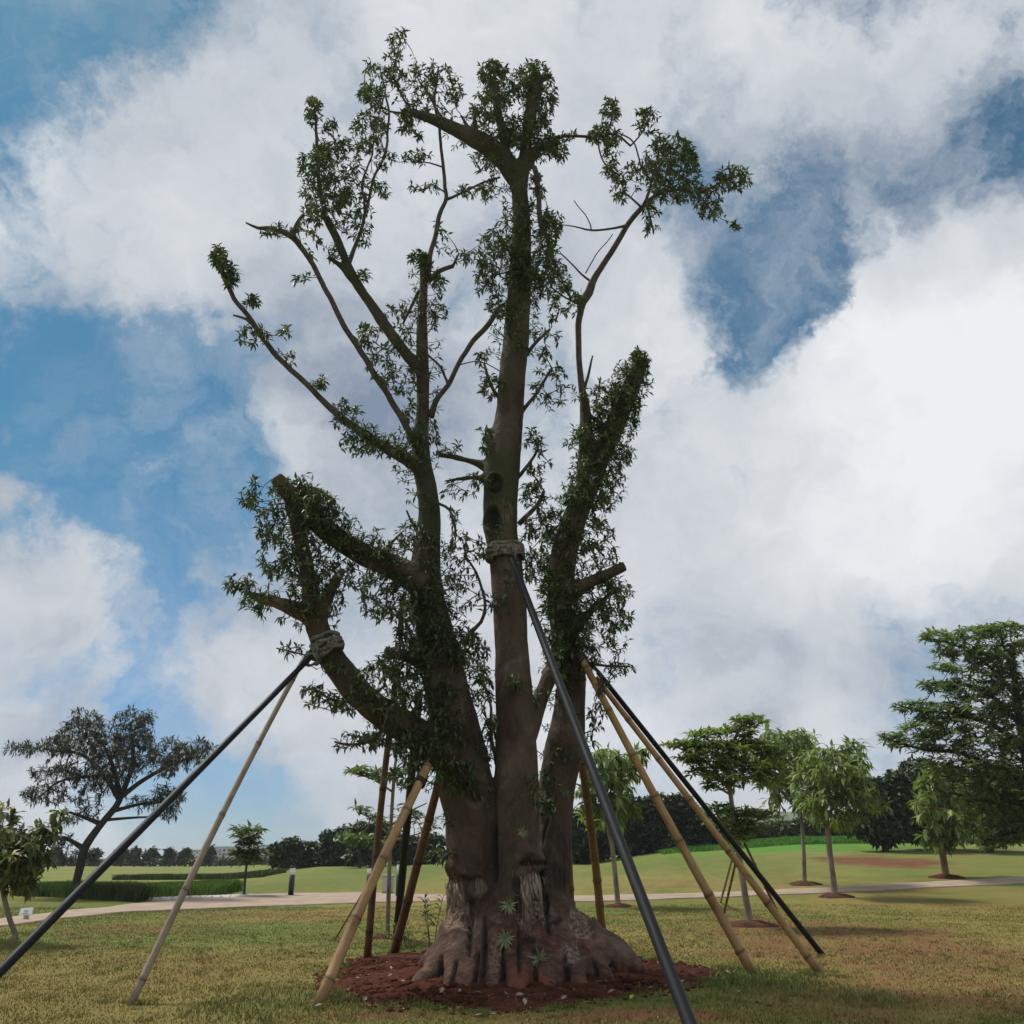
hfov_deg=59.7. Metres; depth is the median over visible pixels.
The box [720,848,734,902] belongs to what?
tree stake
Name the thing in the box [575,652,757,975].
bamboo pole
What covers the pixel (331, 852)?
bushy tree
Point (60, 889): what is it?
tall grass
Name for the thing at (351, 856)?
bushy tree
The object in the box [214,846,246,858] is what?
apartment building
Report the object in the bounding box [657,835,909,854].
tall grass
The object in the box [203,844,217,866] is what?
tree
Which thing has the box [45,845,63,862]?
tree
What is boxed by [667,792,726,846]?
bushy tree
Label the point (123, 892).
tall grass
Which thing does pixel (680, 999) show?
prop pole
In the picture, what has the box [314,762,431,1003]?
bamboo pole
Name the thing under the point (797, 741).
drooping tree
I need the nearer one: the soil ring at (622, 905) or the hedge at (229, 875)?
the soil ring at (622, 905)
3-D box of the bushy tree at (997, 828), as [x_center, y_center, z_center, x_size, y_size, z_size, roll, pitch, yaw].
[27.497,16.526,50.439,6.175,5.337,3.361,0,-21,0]
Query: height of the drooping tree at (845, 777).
5.576 m
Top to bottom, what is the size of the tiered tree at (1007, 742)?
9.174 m
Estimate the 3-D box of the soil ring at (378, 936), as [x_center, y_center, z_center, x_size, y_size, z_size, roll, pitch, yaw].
[-2.309,7.939,16.665,0.768,0.101,0.670,0,-21,0]
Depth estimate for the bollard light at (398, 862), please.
32.70 m
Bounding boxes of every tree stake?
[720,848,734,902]
[723,843,740,913]
[743,843,777,909]
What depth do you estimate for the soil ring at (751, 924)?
19.04 m
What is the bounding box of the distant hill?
[710,811,814,822]
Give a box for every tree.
[0,798,71,942]
[1,701,218,887]
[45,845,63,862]
[86,847,104,866]
[113,848,129,866]
[125,845,143,866]
[141,845,162,866]
[161,845,176,866]
[175,847,194,866]
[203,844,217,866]
[207,26,753,987]
[224,819,270,894]
[264,835,305,869]
[298,840,320,867]
[311,823,352,866]
[341,819,411,866]
[342,753,442,934]
[392,831,445,864]
[572,804,618,863]
[573,740,650,903]
[615,791,684,857]
[659,712,794,920]
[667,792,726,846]
[750,723,827,880]
[787,734,893,893]
[845,767,921,851]
[876,618,1023,853]
[895,757,959,849]
[906,762,985,873]
[960,758,1023,852]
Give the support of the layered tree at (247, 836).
on the lawn at (779, 867)
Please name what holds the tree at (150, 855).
on the lawn at (779, 867)
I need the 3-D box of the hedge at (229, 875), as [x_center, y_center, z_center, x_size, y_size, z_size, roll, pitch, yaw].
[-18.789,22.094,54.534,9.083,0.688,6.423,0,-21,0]
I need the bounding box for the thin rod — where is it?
[335,893,361,938]
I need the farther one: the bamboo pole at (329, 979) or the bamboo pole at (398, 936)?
the bamboo pole at (398, 936)
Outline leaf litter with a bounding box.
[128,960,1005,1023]
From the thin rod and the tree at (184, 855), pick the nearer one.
the thin rod
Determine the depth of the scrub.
139.00 m
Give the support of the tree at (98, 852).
on the lawn at (779, 867)
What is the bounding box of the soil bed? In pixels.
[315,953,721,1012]
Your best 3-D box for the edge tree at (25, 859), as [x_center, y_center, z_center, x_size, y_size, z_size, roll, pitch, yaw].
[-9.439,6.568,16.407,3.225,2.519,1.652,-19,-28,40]
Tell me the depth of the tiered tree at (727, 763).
20.21 m
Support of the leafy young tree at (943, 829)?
on the lawn at (779, 867)
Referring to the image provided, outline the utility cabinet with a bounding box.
[382,875,394,892]
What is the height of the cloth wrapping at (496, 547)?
0.416 m
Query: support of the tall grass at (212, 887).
on the lawn at (779, 867)
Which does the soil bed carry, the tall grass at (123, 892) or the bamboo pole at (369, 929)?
the bamboo pole at (369, 929)
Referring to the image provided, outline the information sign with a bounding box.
[19,907,33,918]
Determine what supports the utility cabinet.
on the lawn at (779, 867)
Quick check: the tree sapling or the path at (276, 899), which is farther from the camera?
the path at (276, 899)
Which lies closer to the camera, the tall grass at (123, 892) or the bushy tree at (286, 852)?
the tall grass at (123, 892)
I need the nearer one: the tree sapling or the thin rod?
the tree sapling
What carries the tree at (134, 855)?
on the lawn at (779, 867)
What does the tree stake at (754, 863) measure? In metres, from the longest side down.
1.987 x 0.074 x 0.073 m
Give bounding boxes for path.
[0,876,1023,926]
[147,894,252,900]
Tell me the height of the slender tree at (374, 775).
3.522 m
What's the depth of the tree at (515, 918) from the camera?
13.36 m
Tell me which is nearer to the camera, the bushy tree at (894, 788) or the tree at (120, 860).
the bushy tree at (894, 788)
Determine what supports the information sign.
on the lawn at (779, 867)
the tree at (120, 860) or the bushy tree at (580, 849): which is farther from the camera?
the tree at (120, 860)
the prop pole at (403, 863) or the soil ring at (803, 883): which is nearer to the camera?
the prop pole at (403, 863)
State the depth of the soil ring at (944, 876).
37.32 m
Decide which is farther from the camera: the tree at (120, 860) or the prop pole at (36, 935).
the tree at (120, 860)
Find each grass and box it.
[13,879,178,897]
[74,882,153,901]
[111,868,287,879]
[141,878,243,896]
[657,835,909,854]
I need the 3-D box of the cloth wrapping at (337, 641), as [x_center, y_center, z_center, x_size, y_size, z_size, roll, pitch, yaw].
[-2.558,1.934,12.294,0.503,0.576,0.509,0,-21,0]
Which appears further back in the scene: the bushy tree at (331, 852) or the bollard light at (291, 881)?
the bushy tree at (331, 852)
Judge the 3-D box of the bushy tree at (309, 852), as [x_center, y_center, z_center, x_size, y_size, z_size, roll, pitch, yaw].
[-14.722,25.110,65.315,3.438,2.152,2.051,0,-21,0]
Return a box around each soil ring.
[373,934,407,939]
[604,903,631,907]
[729,920,779,927]
[789,880,822,885]
[818,893,855,897]
[928,874,965,878]
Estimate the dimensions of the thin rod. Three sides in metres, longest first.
1.325 x 0.034 x 0.032 m
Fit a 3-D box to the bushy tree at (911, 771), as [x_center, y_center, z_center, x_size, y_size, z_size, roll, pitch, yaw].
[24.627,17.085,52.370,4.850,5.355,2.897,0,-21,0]
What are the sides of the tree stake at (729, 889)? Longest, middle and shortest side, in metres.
4.794 x 0.076 x 0.074 m
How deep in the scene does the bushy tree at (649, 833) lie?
56.84 m
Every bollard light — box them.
[288,866,295,894]
[366,866,371,882]
[396,861,399,894]
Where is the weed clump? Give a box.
[358,919,415,947]
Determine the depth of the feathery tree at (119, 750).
35.25 m
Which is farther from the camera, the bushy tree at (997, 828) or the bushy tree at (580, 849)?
the bushy tree at (580, 849)
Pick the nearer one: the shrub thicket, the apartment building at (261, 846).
the shrub thicket
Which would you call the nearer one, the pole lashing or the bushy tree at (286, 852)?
the pole lashing
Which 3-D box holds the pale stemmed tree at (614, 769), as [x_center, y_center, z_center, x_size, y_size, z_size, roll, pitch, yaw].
[3.397,9.839,28.415,3.002,5.086,2.425,12,-24,-28]
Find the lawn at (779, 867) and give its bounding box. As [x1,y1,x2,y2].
[0,840,1023,1023]
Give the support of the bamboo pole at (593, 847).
on the lawn at (779, 867)
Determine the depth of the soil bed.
9.90 m
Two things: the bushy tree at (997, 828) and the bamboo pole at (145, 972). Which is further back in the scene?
the bushy tree at (997, 828)
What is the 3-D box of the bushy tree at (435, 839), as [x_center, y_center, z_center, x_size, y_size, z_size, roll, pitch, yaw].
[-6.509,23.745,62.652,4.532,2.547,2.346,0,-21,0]
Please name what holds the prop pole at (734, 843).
on the lawn at (779, 867)
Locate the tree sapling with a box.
[416,894,444,947]
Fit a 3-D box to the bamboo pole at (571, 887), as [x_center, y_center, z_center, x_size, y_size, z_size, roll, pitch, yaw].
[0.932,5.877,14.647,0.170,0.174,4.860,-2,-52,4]
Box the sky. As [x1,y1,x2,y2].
[0,0,1023,859]
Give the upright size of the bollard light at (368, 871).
0.980 m
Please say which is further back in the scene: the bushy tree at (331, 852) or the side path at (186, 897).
the bushy tree at (331, 852)
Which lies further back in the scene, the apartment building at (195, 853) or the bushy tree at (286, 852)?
the apartment building at (195, 853)
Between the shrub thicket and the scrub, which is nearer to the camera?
the shrub thicket
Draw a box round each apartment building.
[191,850,220,857]
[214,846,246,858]
[236,845,269,858]
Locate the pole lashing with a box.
[303,640,325,666]
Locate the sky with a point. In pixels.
(827, 473)
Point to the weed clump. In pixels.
(386, 935)
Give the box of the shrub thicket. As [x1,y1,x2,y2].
[720,815,854,840]
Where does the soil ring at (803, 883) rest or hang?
on the lawn at (779, 867)
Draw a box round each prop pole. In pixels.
[0,652,312,978]
[393,690,422,933]
[508,555,696,1023]
[596,671,824,953]
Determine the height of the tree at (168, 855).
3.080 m
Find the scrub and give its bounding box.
[50,854,269,865]
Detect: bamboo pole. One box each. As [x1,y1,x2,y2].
[126,655,303,1004]
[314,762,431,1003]
[363,681,395,958]
[389,778,438,953]
[569,848,573,899]
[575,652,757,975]
[579,759,605,927]
[596,676,823,973]
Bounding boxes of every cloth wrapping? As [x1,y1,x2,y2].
[309,630,344,669]
[485,540,525,563]
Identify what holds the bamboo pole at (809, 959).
on the lawn at (779, 867)
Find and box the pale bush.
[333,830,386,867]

